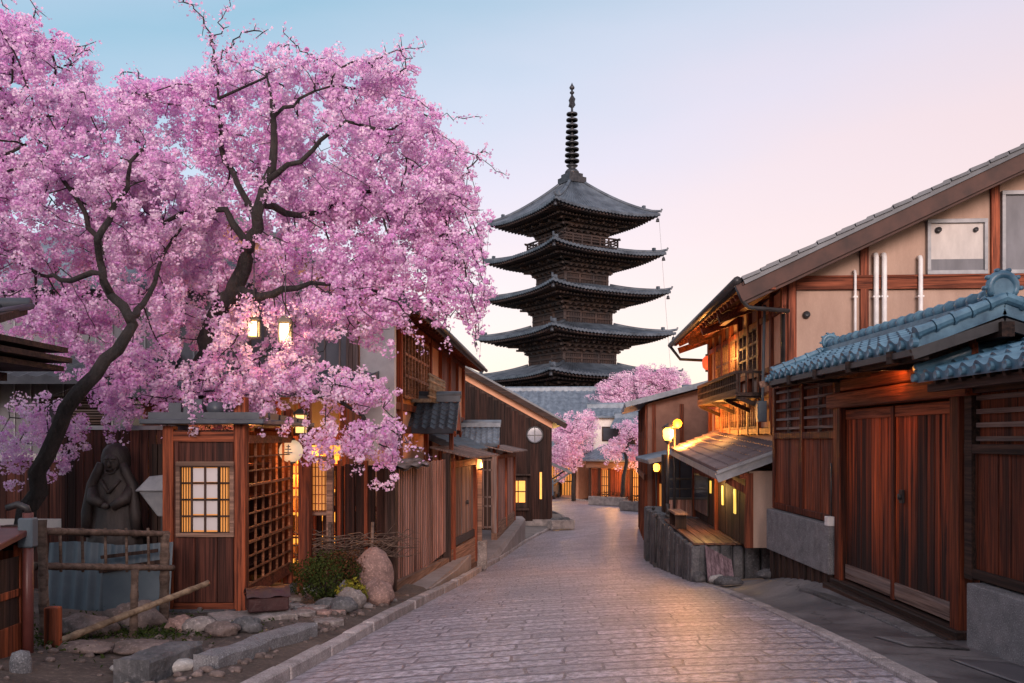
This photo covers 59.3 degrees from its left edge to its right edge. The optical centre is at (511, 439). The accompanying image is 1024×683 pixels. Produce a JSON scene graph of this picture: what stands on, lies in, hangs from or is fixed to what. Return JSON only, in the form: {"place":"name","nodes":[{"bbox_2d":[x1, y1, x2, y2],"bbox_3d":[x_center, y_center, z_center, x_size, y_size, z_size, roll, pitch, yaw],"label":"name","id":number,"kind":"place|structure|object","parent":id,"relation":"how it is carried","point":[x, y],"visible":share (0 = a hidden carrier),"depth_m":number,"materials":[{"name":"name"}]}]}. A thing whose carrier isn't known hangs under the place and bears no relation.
{"place":"outdoors","nodes":[
{"label":"outdoors","id":0,"kind":"place"},
{"bbox_2d":[0,454,60,588],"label":"slatted wall","id":1,"kind":"structure","parent":0,"point":[49,510],"depth_m":13.17,"materials":[{"name":"brown wood"}]},
{"bbox_2d":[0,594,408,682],"bbox_3d":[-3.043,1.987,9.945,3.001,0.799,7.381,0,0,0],"label":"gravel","id":2,"kind":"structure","parent":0,"point":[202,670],"depth_m":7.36,"materials":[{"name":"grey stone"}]},
{"bbox_2d":[0,581,429,682],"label":"earth verge","id":3,"kind":"structure","parent":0,"point":[69,670],"depth_m":7.37,"materials":[{"name":"soil"}]},
{"bbox_2d":[0,525,26,658],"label":"display cabinet","id":4,"kind":"object","parent":3,"relation":"on","point":[10,601],"visible":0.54,"depth_m":7.17,"materials":[{"name":"red wood"}]},
{"bbox_2d":[1,501,37,652],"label":"wooden post","id":5,"kind":"object","parent":3,"relation":"on","point":[28,523],"visible":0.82,"depth_m":7.26,"materials":[{"name":"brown wood"}]},
{"bbox_2d":[9,650,31,673],"bbox_3d":[-3.630,1.740,6.650,0.150,0.380,0.150,0,0,0],"label":"stone bollard","id":6,"kind":"object","parent":3,"relation":"on","point":[20,661],"visible":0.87,"depth_m":6.60,"materials":[{"name":"stone"}]},
{"bbox_2d":[0,298,71,380],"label":"roofed hut","id":7,"kind":"object","parent":3,"relation":"on","point":[18,354],"visible":1,"depth_m":8.24,"materials":[{"name":"red wood"}]},
{"bbox_2d":[44,606,61,647],"bbox_3d":[-3.953,1.768,7.750,0.110,0.660,0.110,0,0,0],"label":"stub post","id":8,"kind":"object","parent":3,"relation":"on","point":[53,623],"visible":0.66,"depth_m":7.70,"materials":[{"name":"red wood"}]},
{"bbox_2d":[57,640,113,653],"bbox_3d":[-3.600,1.753,7.598,0.465,0.114,0.314,0,0,0],"label":"rock","id":9,"kind":"object","parent":3,"relation":"on","point":[97,647],"visible":0.85,"depth_m":7.51,"materials":[{"name":"grey stone"}]},
{"bbox_2d":[62,613,120,638],"bbox_3d":[-4.154,1.821,8.802,0.503,0.251,0.462,0,0,39],"label":"rock","id":10,"kind":"object","parent":3,"relation":"on","point":[74,622],"visible":0.66,"depth_m":8.69,"materials":[{"name":"grey stone"}]},
{"bbox_2d":[34,520,174,639],"bbox_3d":[-3.827,1.370,8.896,0.559,1.284,1.713,0,0,21],"label":"bamboo fence","id":11,"kind":"object","parent":3,"relation":"on","point":[42,566],"visible":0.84,"depth_m":8.69,"materials":[{"name":"wood"}]},
{"bbox_2d":[48,541,172,610],"bbox_3d":[-4.748,1.650,10.535,1.504,0.900,0.239,0,0,3],"label":"corrugated sheet","id":12,"kind":"object","parent":3,"relation":"on","point":[92,590],"visible":0.51,"depth_m":10.57,"materials":[{"name":"grey metal"}]},
{"bbox_2d":[81,443,146,544],"bbox_3d":[-4.950,1.095,11.250,0.840,2.110,0.600,0,0,0],"label":"carved statue","id":13,"kind":"object","parent":3,"relation":"on","point":[111,500],"visible":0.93,"depth_m":11.08,"materials":[{"name":"stone"}]},
{"bbox_2d":[0,0,229,552],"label":"cherry tree","id":14,"kind":"object","parent":3,"relation":"on","point":[94,186],"visible":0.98,"depth_m":10.61,"materials":[{"name":"pink plant"}]},
{"bbox_2d":[61,426,189,543],"bbox_3d":[-5.100,0.980,11.930,1.760,2.340,0.180,0,0,0],"label":"board fence","id":15,"kind":"object","parent":3,"relation":"on","point":[141,439],"visible":0.21,"depth_m":11.87,"materials":[{"name":"brown wood"}]},
{"bbox_2d":[102,600,167,631],"bbox_3d":[-3.992,1.872,9.516,0.622,0.364,0.470,0,0,-29],"label":"rock","id":16,"kind":"object","parent":3,"relation":"on","point":[153,616],"visible":0.37,"depth_m":9.39,"materials":[{"name":"grey stone"}]},
{"bbox_2d":[62,580,209,641],"bbox_3d":[-3.622,1.653,8.674,0.079,0.371,1.786,0,0,29],"label":"bamboo pole","id":17,"kind":"object","parent":3,"relation":"on","point":[79,633],"visible":0.94,"depth_m":8.60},
{"bbox_2d":[113,639,171,654],"bbox_3d":[-3.097,1.772,7.698,0.634,0.109,0.421,0,0,0],"label":"rock","id":18,"kind":"object","parent":3,"relation":"on","point":[129,647],"visible":0.55,"depth_m":7.60,"materials":[{"name":"grey stone"}]},
{"bbox_2d":[136,475,162,530],"bbox_3d":[-4.366,1.281,11.200,0.489,1.738,0.388,0,0,0],"label":"metal hood","id":19,"kind":"object","parent":3,"relation":"on","point":[150,488],"visible":0.3,"depth_m":11.06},
{"bbox_2d":[109,658,192,672],"bbox_3d":[-2.747,1.742,6.950,0.692,0.149,0.355,0,0,0],"label":"rock","id":20,"kind":"object","parent":3,"relation":"on","point":[182,664],"visible":0.15,"depth_m":6.87,"materials":[{"name":"stone"}]},
{"bbox_2d":[152,444,162,543],"bbox_3d":[-4.364,1.075,11.332,0.328,2.050,0.035,0,0,0],"label":"board screen","id":21,"kind":"object","parent":3,"relation":"on","point":[157,459],"visible":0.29,"depth_m":11.32,"materials":[{"name":"brown wood"}]},
{"bbox_2d":[113,641,202,682],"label":"granite block","id":22,"kind":"structure","parent":3,"relation":"on","point":[154,663],"depth_m":6.62,"materials":[{"name":"stone"}]},
{"bbox_2d":[27,604,305,667],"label":"weeds","id":23,"kind":"object","parent":3,"relation":"on","point":[141,632],"visible":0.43,"depth_m":8.60,"materials":[{"name":"green plant"}]},
{"bbox_2d":[164,614,190,631],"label":"rock","id":24,"kind":"object","parent":3,"relation":"on","point":[177,621],"visible":0.5,"depth_m":9.02,"materials":[{"name":"pink stone"}]},
{"bbox_2d":[182,616,215,633],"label":"rock","id":25,"kind":"object","parent":3,"relation":"on","point":[198,623],"visible":0.65,"depth_m":8.61,"materials":[{"name":"stone"}]},
{"bbox_2d":[204,621,240,636],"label":"rock","id":26,"kind":"object","parent":3,"relation":"on","point":[221,629],"visible":0.92,"depth_m":8.38,"materials":[{"name":"brown stone"}]},
{"bbox_2d":[139,397,313,612],"bbox_3d":[-3.690,0.850,12.065,1.480,2.740,2.770,0,0,0],"label":"wooden booth","id":27,"kind":"object","parent":3,"relation":"on","point":[228,510],"visible":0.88,"depth_m":10.87,"materials":[{"name":"brown wood"}]},
{"bbox_2d":[176,461,233,536],"bbox_3d":[-3.700,0.715,10.865,0.700,0.910,0.070,0,0,0],"label":"window frame","id":28,"kind":"structure","parent":27,"relation":"in","point":[204,489],"depth_m":10.87,"materials":[{"name":"brown"}]},
{"bbox_2d":[279,438,302,463],"bbox_3d":[-3.241,0.051,13.198,0.343,0.594,0.347,0,0,0],"label":"paper lantern","id":29,"kind":"object","parent":27,"relation":"hanging from","point":[294,449],"visible":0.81,"depth_m":13.08,"materials":[{"name":"beige"}]},
{"bbox_2d":[293,406,308,434],"bbox_3d":[-3.095,-0.310,13.200,0.210,0.470,0.180,0,0,0],"label":"box lantern","id":30,"kind":"object","parent":27,"relation":"hanging from","point":[299,429],"visible":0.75,"depth_m":13.14,"materials":[{"name":"beige"}]},
{"bbox_2d":[230,616,262,632],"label":"rock","id":31,"kind":"object","parent":3,"relation":"on","point":[249,624],"visible":0.86,"depth_m":8.57,"materials":[{"name":"stone"}]},
{"bbox_2d":[208,609,297,621],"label":"stone slab","id":32,"kind":"structure","parent":3,"relation":"on","point":[229,616],"depth_m":9.41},
{"bbox_2d":[243,584,290,612],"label":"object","id":33,"kind":"object","parent":32,"relation":"on","point":[265,598],"visible":1,"depth_m":9.48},
{"bbox_2d":[193,622,317,671],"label":"granite block","id":34,"kind":"structure","parent":3,"relation":"on","point":[234,653],"depth_m":7.47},
{"bbox_2d":[254,402,328,591],"bbox_3d":[-3.270,0.855,13.500,1.170,2.850,0.170,0,0,0],"label":"timber post","id":35,"kind":"object","parent":3,"relation":"on","point":[304,509],"visible":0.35,"depth_m":13.41,"materials":[{"name":"red wood"}]},
{"bbox_2d":[86,0,509,490],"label":"cherry tree","id":36,"kind":"object","parent":3,"relation":"on","point":[349,203],"visible":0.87,"depth_m":11.36,"materials":[{"name":"pink plant"}]},
{"bbox_2d":[245,254,261,338],"bbox_3d":[-3.153,-1.757,11.000,0.168,1.040,0.144,0,0,0],"label":"box lantern","id":37,"kind":"object","parent":36,"relation":"hanging from","point":[255,331],"visible":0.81,"depth_m":10.96,"materials":[{"name":"beige"}]},
{"bbox_2d":[276,255,293,342],"bbox_3d":[-2.743,-1.708,10.900,0.182,1.060,0.156,0,0,0],"label":"box lantern","id":38,"kind":"object","parent":36,"relation":"hanging from","point":[284,322],"visible":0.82,"depth_m":10.85,"materials":[{"name":"beige"}]},
{"bbox_2d":[312,452,333,587],"bbox_3d":[-2.956,1.236,13.900,0.390,2.100,0.100,0,0,0],"label":"lattice screen","id":39,"kind":"object","parent":3,"relation":"on","point":[322,490],"visible":0.45,"depth_m":13.88,"materials":[{"name":"red wood"}]},
{"bbox_2d":[289,549,365,600],"bbox_3d":[-2.473,1.831,12.106,1.038,0.757,0.872,0,0,0],"label":"shrub","id":40,"kind":"object","parent":3,"relation":"on","point":[340,573],"visible":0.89,"depth_m":11.95,"materials":[{"name":"green plant"}]},
{"bbox_2d":[329,596,357,612],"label":"rock","id":41,"kind":"object","parent":3,"relation":"on","point":[348,604],"visible":0.76,"depth_m":10.42,"materials":[{"name":"stone"}]},
{"bbox_2d":[312,460,384,588],"bbox_3d":[-2.719,1.390,14.565,1.507,2.120,0.160,0,0,13],"label":"plank fence","id":42,"kind":"object","parent":3,"relation":"on","point":[369,508],"visible":0.39,"depth_m":14.48,"materials":[{"name":"brown wood"}]},
{"bbox_2d":[334,577,368,598],"bbox_3d":[-2.064,1.939,11.556,0.444,0.375,0.371,0,0,0],"label":"leafy plant","id":43,"kind":"object","parent":3,"relation":"on","point":[359,586],"visible":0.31,"depth_m":11.54,"materials":[{"name":"yellow plant"}]},
{"bbox_2d":[338,587,366,608],"bbox_3d":[-1.984,1.953,11.105,0.338,0.288,0.284,0,0,30],"label":"rock","id":44,"kind":"object","parent":3,"relation":"on","point":[359,597],"visible":0.59,"depth_m":11.03,"materials":[{"name":"stone"}]},
{"bbox_2d":[293,522,420,583],"bbox_3d":[-2.470,1.825,13.699,2.174,1.151,0.255,0,0,0],"label":"twig fence","id":45,"kind":"object","parent":3,"relation":"on","point":[340,546],"visible":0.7,"depth_m":13.68,"materials":[{"name":"brown wood"}]},
{"bbox_2d":[352,547,393,588],"bbox_3d":[-1.931,1.861,12.491,0.590,0.767,0.547,0,0,0],"label":"boulder","id":46,"kind":"object","parent":3,"relation":"on","point":[376,562],"visible":0.52,"depth_m":12.31,"materials":[{"name":"pink stone"}]},
{"bbox_2d":[361,577,394,605],"bbox_3d":[-1.817,2.045,12.044,0.472,0.401,0.423,0,0,-23],"label":"rock","id":47,"kind":"object","parent":3,"relation":"on","point":[380,591],"visible":0.79,"depth_m":11.91,"materials":[{"name":"pink stone"}]},
{"bbox_2d":[413,554,470,588],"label":"pavement","id":48,"kind":"structure","parent":0,"point":[447,572],"depth_m":18.18,"materials":[{"name":"concrete"}]},
{"bbox_2d":[482,516,524,560],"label":"pavement","id":49,"kind":"structure","parent":0,"point":[511,537],"depth_m":30.98,"materials":[{"name":"concrete"}]},
{"bbox_2d":[461,420,527,539],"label":"garden gate","id":50,"kind":"structure","parent":49,"relation":"on","point":[498,495],"depth_m":30.41,"materials":[{"name":"brown wood"}]},
{"bbox_2d":[469,456,496,532],"bbox_3d":[-0.960,1.800,29.995,0.920,2.600,0.130,0,0,0],"label":"front door","id":51,"kind":"structure","parent":50,"relation":"in","point":[489,465],"depth_m":29.95,"materials":[{"name":"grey wood"}]},
{"bbox_2d":[0,0,1023,386],"label":"sky","id":52,"kind":"structure","parent":0,"point":[761,131],"materials":[{"name":"blue"}]},
{"bbox_2d":[525,514,561,537],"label":"pavement","id":53,"kind":"structure","parent":0,"point":[530,530],"depth_m":40.71,"materials":[{"name":"concrete"}]},
{"bbox_2d":[465,366,571,525],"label":"gabled house","id":54,"kind":"structure","parent":53,"relation":"on","point":[526,424],"depth_m":41.94,"materials":[{"name":"brown wood"}]},
{"bbox_2d":[516,474,530,509],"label":"window","id":55,"kind":"structure","parent":54,"relation":"in","point":[521,479],"depth_m":41.82,"materials":[{"name":"yellow wood"}]},
{"bbox_2d":[526,426,542,442],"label":"disc window","id":56,"kind":"structure","parent":54,"relation":"in","point":[534,434],"depth_m":41.89,"materials":[{"name":"white glass"}]},
{"bbox_2d":[286,497,907,682],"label":"road","id":57,"kind":"structure","parent":0,"point":[593,596],"depth_m":9.23,"materials":[{"name":"stone"}]},
{"bbox_2d":[547,517,574,529],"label":"stone trough","id":58,"kind":"object","parent":57,"relation":"on","point":[556,523],"visible":1,"depth_m":40.25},
{"bbox_2d":[552,441,591,498],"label":"lit shop","id":59,"kind":"structure","parent":57,"relation":"on","point":[581,482],"depth_m":67.03,"materials":[{"name":"orange paint"}]},
{"bbox_2d":[552,408,600,500],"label":"cherry tree","id":60,"kind":"object","parent":57,"relation":"on","point":[570,438],"visible":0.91,"depth_m":61.29,"materials":[{"name":"pink plant"}]},
{"bbox_2d":[707,578,762,585],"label":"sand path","id":61,"kind":"structure","parent":0,"point":[742,580],"depth_m":16.59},
{"bbox_2d":[705,546,733,580],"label":"leaning boards","id":62,"kind":"object","parent":61,"relation":"on","point":[717,563],"visible":0.67,"depth_m":16.67,"materials":[{"name":"grey wood"}]},
{"bbox_2d":[713,576,743,585],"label":"rock","id":63,"kind":"object","parent":61,"relation":"on","point":[725,580],"visible":0.83,"depth_m":15.67,"materials":[{"name":"stone"}]},
{"bbox_2d":[668,143,1023,547],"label":"town house","id":64,"kind":"structure","parent":61,"relation":"on","point":[956,237],"depth_m":15.90,"materials":[{"name":"paint"}]},
{"bbox_2d":[694,473,708,515],"bbox_3d":[4.554,1.285,21.681,0.028,0.930,2.100,0,0,3],"label":"shop window","id":65,"kind":"structure","parent":64,"relation":"in","point":[701,484],"depth_m":21.51,"materials":[{"name":"black glass"}]},
{"bbox_2d":[730,338,736,371],"bbox_3d":[5.140,-1.850,20.685,0.084,0.904,0.870,0,0,3],"label":"window","id":66,"kind":"structure","parent":64,"relation":"in","point":[733,344],"depth_m":20.80,"materials":[{"name":"brown"}]},
{"bbox_2d":[739,333,745,376],"bbox_3d":[5.067,-1.850,19.621,0.084,0.904,0.900,0,0,3],"label":"window","id":67,"kind":"structure","parent":64,"relation":"in","point":[742,339],"depth_m":19.63,"materials":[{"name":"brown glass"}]},
{"bbox_2d":[748,326,756,373],"bbox_3d":[5.006,-1.850,18.598,0.084,0.904,0.850,0,0,3],"label":"window","id":68,"kind":"structure","parent":64,"relation":"in","point":[752,334],"depth_m":18.58,"materials":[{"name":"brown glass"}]},
{"bbox_2d":[748,399,756,428],"bbox_3d":[5.006,-0.530,18.598,0.084,0.584,0.850,0,0,3],"label":"window","id":69,"kind":"structure","parent":64,"relation":"in","point":[752,424],"depth_m":18.63,"materials":[{"name":"brown"}]},
{"bbox_2d":[926,218,987,273],"bbox_3d":[7.797,-3.385,15.770,1.030,0.970,0.107,0,0,3],"label":"window frame","id":70,"kind":"structure","parent":64,"relation":"in","point":[953,246],"depth_m":15.77,"materials":[{"name":"grey metal"}]},
{"bbox_2d":[1000,190,1023,272],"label":"window frame","id":71,"kind":"structure","parent":64,"relation":"in","point":[1011,201],"depth_m":15.71,"materials":[{"name":"grey metal"}]},
{"bbox_2d":[713,578,1023,682],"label":"driveway","id":72,"kind":"structure","parent":0,"point":[786,595],"depth_m":9.33,"materials":[{"name":"concrete"}]},
{"bbox_2d":[799,588,935,636],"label":"gutter kerb","id":73,"kind":"structure","parent":72,"relation":"on","point":[913,630],"depth_m":10.15,"materials":[{"name":"stone"}]},
{"bbox_2d":[768,268,1023,639],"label":"wooden gate","id":74,"kind":"structure","parent":72,"relation":"on","point":[899,494],"depth_m":10.06,"materials":[{"name":"brown wood"}]},
{"bbox_2d":[845,406,903,596],"bbox_3d":[4.476,0.725,11.150,0.132,2.250,1.800,0,0,0],"label":"door","id":75,"kind":"structure","parent":74,"relation":"in","point":[868,429],"depth_m":11.28,"materials":[{"name":"brown wood"}]},
{"bbox_2d":[894,401,949,620],"bbox_3d":[4.498,0.725,9.785,0.087,2.250,1.430,0,0,0],"label":"door","id":76,"kind":"structure","parent":74,"relation":"in","point":[922,429],"depth_m":9.77,"materials":[{"name":"brown wood"}]},
{"bbox_2d":[874,636,969,650],"bbox_3d":[3.850,1.908,8.475,0.620,0.092,0.570,0,0,-8],"label":"drain cover","id":77,"kind":"object","parent":72,"relation":"on","point":[920,642],"visible":1,"depth_m":8.39,"materials":[{"name":"concrete"}]},
{"bbox_2d":[949,658,1023,682],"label":"steel plate","id":78,"kind":"object","parent":72,"relation":"on","point":[1011,672],"visible":1,"depth_m":7.26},
{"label":"pavement","id":79,"kind":"structure","parent":0,"visible":0},
{"bbox_2d":[578,444,637,500],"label":"shopfront row","id":80,"kind":"object","parent":79,"relation":"on","point":[603,477],"visible":0.27,"depth_m":61.30,"materials":[{"name":"orange paint"}]},
{"bbox_2d":[588,491,629,505],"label":"planter","id":81,"kind":"object","parent":79,"relation":"on","point":[609,500],"visible":0.98,"depth_m":57.33,"materials":[{"name":"stone"}]},
{"bbox_2d":[597,417,637,496],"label":"cherry tree","id":82,"kind":"object","parent":79,"relation":"on","point":[615,451],"visible":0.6,"depth_m":57.87,"materials":[{"name":"pink plant"}]},
{"bbox_2d":[619,495,637,510],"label":"planter","id":83,"kind":"object","parent":79,"relation":"on","point":[628,505],"visible":0.44,"depth_m":52.56,"materials":[{"name":"stone"}]},
{"bbox_2d":[635,449,671,505],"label":"corner shop","id":84,"kind":"structure","parent":79,"relation":"on","point":[651,458],"depth_m":31.00,"materials":[{"name":"wood"}]},
{"bbox_2d":[621,380,707,539],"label":"timber house","id":85,"kind":"structure","parent":79,"relation":"on","point":[657,412],"depth_m":33.42,"materials":[{"name":"brown paint"}]},
{"bbox_3d":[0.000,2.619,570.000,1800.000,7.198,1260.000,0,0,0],"label":"ground","id":86,"kind":"structure","parent":0,"visible":0},
{"bbox_2d":[0,231,280,453],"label":"grey house","id":87,"kind":"structure","parent":86,"relation":"on","point":[31,384],"depth_m":16.60,"materials":[{"name":"grey"}]},
{"bbox_2d":[68,208,490,586],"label":"machiya house","id":88,"kind":"structure","parent":86,"relation":"on","point":[409,370],"depth_m":18.43,"materials":[{"name":"brown wood"}]},
{"bbox_2d":[114,371,378,582],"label":"lit shop","id":89,"kind":"structure","parent":88,"relation":"attached to","point":[350,415],"depth_m":15.60,"materials":[{"name":"red wood"}]},
{"bbox_2d":[282,461,297,578],"bbox_3d":[-3.775,1.250,15.545,0.450,2.300,0.030,0,0,0],"label":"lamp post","id":90,"kind":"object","parent":89,"relation":"in","point":[295,473],"depth_m":15.53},
{"bbox_2d":[403,328,429,399],"bbox_3d":[-2.183,-1.595,20.360,0.140,1.450,3.570,0,0,3],"label":"window","id":91,"kind":"structure","parent":88,"relation":"in","point":[416,367],"depth_m":19.88,"materials":[{"name":"brown wood"}]},
{"bbox_2d":[241,511,564,682],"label":"kerb","id":92,"kind":"structure","parent":86,"relation":"on","point":[296,665],"depth_m":9.15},
{"bbox_2d":[477,470,486,569],"bbox_3d":[-0.860,2.100,23.760,0.400,2.600,0.380,0,0,0],"label":"gate post","id":93,"kind":"object","parent":92,"relation":"on","point":[481,553],"visible":0.66,"depth_m":23.68,"materials":[{"name":"wood"}]},
{"bbox_2d":[375,453,450,591],"bbox_3d":[-1.776,1.750,17.260,0.500,2.900,6.065,0,0,4],"label":"plank fence","id":94,"kind":"object","parent":86,"relation":"on","point":[418,498],"visible":0.76,"depth_m":16.89,"materials":[{"name":"brown wood"}]},
{"bbox_2d":[408,391,498,568],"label":"garden gate","id":95,"kind":"structure","parent":86,"relation":"on","point":[442,416],"depth_m":20.81,"materials":[{"name":"brown wood"}]},
{"bbox_2d":[456,466,474,545],"bbox_3d":[-1.172,1.580,22.085,0.130,1.840,2.418,0,0,9],"label":"door","id":96,"kind":"structure","parent":95,"relation":"in","point":[465,531],"depth_m":22.24,"materials":[{"name":"brown wood"}]},
{"bbox_2d":[471,84,682,386],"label":"pagoda","id":97,"kind":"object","parent":86,"relation":"on","point":[571,302],"visible":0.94,"depth_m":88.97,"materials":[{"name":"wood"}]},
{"bbox_2d":[505,386,650,440],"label":"tiled hall","id":98,"kind":"structure","parent":86,"relation":"on","point":[559,400],"depth_m":80.15,"materials":[{"name":"tile"}]},
{"bbox_2d":[586,403,637,448],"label":"white house","id":99,"kind":"structure","parent":86,"relation":"on","point":[604,413],"depth_m":67.34,"materials":[{"name":"paint"}]},
{"bbox_2d":[602,427,618,440],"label":"window","id":100,"kind":"structure","parent":99,"relation":"in","point":[607,432],"depth_m":67.17,"materials":[{"name":"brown wood"}]},
{"bbox_2d":[610,412,637,444],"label":"timber house","id":101,"kind":"structure","parent":86,"relation":"on","point":[619,416],"depth_m":65.25,"materials":[{"name":"grey wood"}]},
{"bbox_2d":[584,363,690,402],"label":"cherry tree","id":102,"kind":"object","parent":86,"relation":"on","point":[657,382],"visible":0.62,"depth_m":78.85,"materials":[{"name":"pink plant"}]},
{"bbox_2d":[644,506,769,583],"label":"stone terrace","id":103,"kind":"structure","parent":86,"relation":"on","point":[681,553],"depth_m":18.33,"materials":[{"name":"grey stone"}]},
{"bbox_2d":[661,423,674,517],"bbox_3d":[3.900,0.757,22.500,0.360,2.365,0.360,0,0,0],"label":"street lamp","id":104,"kind":"object","parent":103,"relation":"on","point":[667,433],"visible":0.98,"depth_m":22.45,"materials":[{"name":"metal"}]},
{"bbox_2d":[661,454,691,512],"bbox_3d":[4.475,1.165,24.190,0.850,1.550,0.420,0,0,0],"label":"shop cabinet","id":105,"kind":"object","parent":103,"relation":"on","point":[683,470],"visible":0.45,"depth_m":23.98,"materials":[{"name":"brown wood"}]},
{"bbox_2d":[673,419,681,508],"bbox_3d":[4.177,0.700,22.771,0.240,2.480,0.122,0,0,0],"label":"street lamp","id":106,"kind":"object","parent":103,"relation":"on","point":[677,423],"visible":0.94,"depth_m":22.78,"materials":[{"name":"metal"}]},
{"bbox_2d":[668,509,687,528],"bbox_3d":[3.720,1.765,20.200,0.280,0.350,1.200,0,0,3],"label":"wooden bench","id":107,"kind":"object","parent":103,"relation":"on","point":[678,518],"visible":1,"depth_m":19.70,"materials":[{"name":"brown wood"}]},
{"bbox_2d":[666,478,692,515],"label":"plank parapet","id":108,"kind":"structure","parent":103,"relation":"on","point":[684,504],"depth_m":22.90,"materials":[{"name":"brown wood"}]},
{"bbox_2d":[558,497,937,682],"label":"kerb","id":109,"kind":"structure","parent":86,"relation":"on","point":[904,673],"depth_m":8.19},
{"bbox_2d":[759,375,834,582],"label":"plank wall","id":110,"kind":"structure","parent":86,"relation":"on","point":[800,540],"depth_m":13.72,"materials":[{"name":"red wood"}]},
{"bbox_2d":[824,463,834,525],"bbox_3d":[4.380,0.974,12.380,0.120,1.307,0.140,0,0,0],"label":"meter box","id":111,"kind":"object","parent":110,"relation":"attached to","point":[829,520],"visible":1,"depth_m":12.39,"materials":[{"name":"white paint"}]},
{"bbox_2d":[910,337,1023,665],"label":"plank wall","id":112,"kind":"structure","parent":86,"relation":"on","point":[991,373],"depth_m":8.22,"materials":[{"name":"wood"}]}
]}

